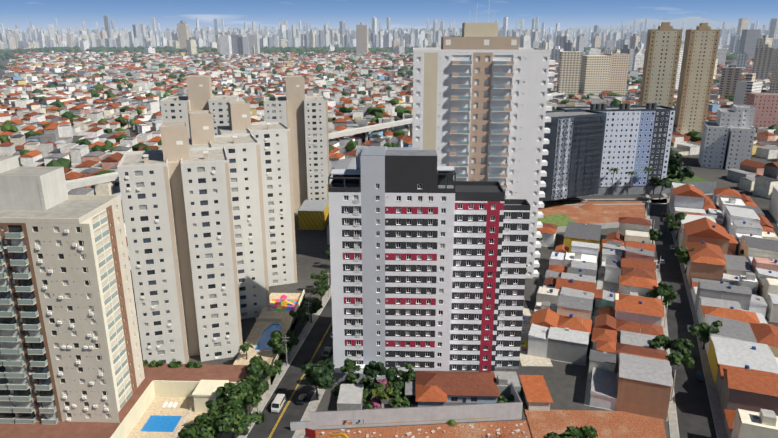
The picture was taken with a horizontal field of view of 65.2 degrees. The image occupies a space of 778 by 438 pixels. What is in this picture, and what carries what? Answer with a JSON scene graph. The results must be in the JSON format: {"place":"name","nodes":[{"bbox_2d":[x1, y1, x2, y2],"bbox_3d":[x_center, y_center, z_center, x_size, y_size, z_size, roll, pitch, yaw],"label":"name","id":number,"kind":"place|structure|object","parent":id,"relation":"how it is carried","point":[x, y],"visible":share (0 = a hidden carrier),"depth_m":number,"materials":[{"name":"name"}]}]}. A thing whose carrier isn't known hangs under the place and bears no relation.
{"place":"outdoors","nodes":[
{"label":"outdoors","id":0,"kind":"place"},
{"bbox_2d":[237,285,333,437],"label":"street","id":1,"kind":"structure","parent":0,"point":[289,381],"depth_m":158.09,"materials":[{"name":"grey asphalt"}]},
{"bbox_2d":[0,35,777,437],"bbox_3d":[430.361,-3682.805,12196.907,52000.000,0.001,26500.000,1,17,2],"label":"ground","id":2,"kind":"structure","parent":0,"point":[566,383],"depth_m":218.84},
{"bbox_2d":[0,155,304,437],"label":"apartment complex","id":3,"kind":"structure","parent":2,"relation":"on","point":[71,363],"depth_m":131.28,"materials":[{"name":"beige concrete"}]},
{"bbox_2d":[117,75,329,363],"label":"apartment towers","id":4,"kind":"structure","parent":2,"relation":"on","point":[215,195],"depth_m":169.88,"materials":[{"name":"beige concrete"}]},
{"bbox_2d":[66,89,651,244],"bbox_3d":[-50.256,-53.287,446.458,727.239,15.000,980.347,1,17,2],"label":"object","id":5,"kind":"structure","parent":2,"relation":"on","point":[313,214],"depth_m":310.64,"materials":[{"name":"concrete"}]},
{"bbox_2d":[2,47,772,80],"bbox_3d":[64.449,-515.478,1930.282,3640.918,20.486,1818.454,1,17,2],"label":"city","id":6,"kind":"object","parent":2,"relation":"on","point":[124,64],"visible":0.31,"depth_m":1439.11,"materials":[{"name":"tile"}]},
{"bbox_2d":[0,74,777,269],"bbox_3d":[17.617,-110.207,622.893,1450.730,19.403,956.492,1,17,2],"label":"city","id":7,"kind":"object","parent":2,"relation":"on","point":[54,140],"visible":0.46,"depth_m":605.60,"materials":[{"name":"tile"}]},
{"bbox_2d":[0,15,777,107],"bbox_3d":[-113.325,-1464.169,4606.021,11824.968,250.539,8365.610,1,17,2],"label":"skyline","id":8,"kind":"structure","parent":2,"relation":"on","point":[594,72],"depth_m":2543.08},
{"bbox_2d":[0,45,777,260],"bbox_3d":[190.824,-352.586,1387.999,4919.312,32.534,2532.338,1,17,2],"label":"trees","id":9,"kind":"object","parent":2,"relation":"on","point":[377,112],"visible":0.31,"depth_m":1000.92,"materials":[{"name":"green plant"}]},
{"bbox_2d":[328,146,529,383],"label":"central tower","id":10,"kind":"structure","parent":2,"relation":"on","point":[428,257],"depth_m":154.16,"materials":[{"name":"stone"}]},
{"bbox_2d":[142,142,743,437],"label":"trees","id":11,"kind":"object","parent":2,"relation":"on","point":[235,400],"visible":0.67,"depth_m":153.14,"materials":[{"name":"green plant"}]},
{"bbox_2d":[337,371,552,410],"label":"hip roof house","id":12,"kind":"structure","parent":2,"relation":"on","point":[433,388],"depth_m":150.85,"materials":[{"name":"brown tile"}]},
{"bbox_2d":[215,197,675,437],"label":"poles and cables","id":13,"kind":"object","parent":2,"relation":"on","point":[285,337],"visible":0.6,"depth_m":169.00,"materials":[{"name":"concrete"}]},
{"bbox_2d":[290,382,666,437],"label":"lot","id":14,"kind":"structure","parent":2,"relation":"on","point":[604,424],"depth_m":142.11,"materials":[{"name":"orange soil"}]},
{"bbox_2d":[412,0,555,277],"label":"tall tower","id":15,"kind":"structure","parent":2,"relation":"on","point":[481,96],"depth_m":210.18,"materials":[{"name":"white concrete"}]},
{"bbox_2d":[271,199,703,437],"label":"cars","id":16,"kind":"object","parent":2,"relation":"on","point":[278,402],"visible":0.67,"depth_m":151.32,"materials":[{"name":"white paint"}]},
{"bbox_2d":[539,103,716,201],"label":"blue block","id":17,"kind":"structure","parent":2,"relation":"on","point":[588,147],"depth_m":331.59,"materials":[{"name":"painted concrete"},{"name":"glass"}]},
{"bbox_2d":[511,17,768,34],"bbox_3d":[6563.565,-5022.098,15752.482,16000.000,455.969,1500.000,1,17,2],"label":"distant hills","id":18,"kind":"structure","parent":2,"relation":"on","point":[691,22],"depth_m":16076.11,"materials":[{"name":"grey"}]},
{"bbox_2d":[520,182,777,437],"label":"houses","id":19,"kind":"structure","parent":2,"relation":"on","point":[734,291],"depth_m":186.06,"materials":[{"name":"orange tile"}]},
{"bbox_2d":[544,190,757,205],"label":"street cross","id":20,"kind":"object","parent":2,"relation":"on","point":[745,192],"visible":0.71,"depth_m":332.34,"materials":[{"name":"concrete"}]},
{"bbox_2d":[639,16,777,169],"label":"apartment buildings","id":21,"kind":"structure","parent":2,"relation":"on","point":[727,139],"depth_m":450.73,"materials":[{"name":"beige concrete"}]},
{"bbox_2d":[760,208,777,235],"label":"road","id":22,"kind":"structure","parent":2,"relation":"on","point":[771,219],"depth_m":298.87,"materials":[{"name":"grey asphalt"}]},
{"bbox_2d":[0,0,777,32],"label":"sky","id":23,"kind":"structure","parent":0,"point":[68,13],"materials":[{"name":"blue"}]},
{"bbox_2d":[644,193,726,437],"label":"street","id":24,"kind":"structure","parent":0,"point":[694,411],"depth_m":173.96,"materials":[{"name":"grey asphalt"}]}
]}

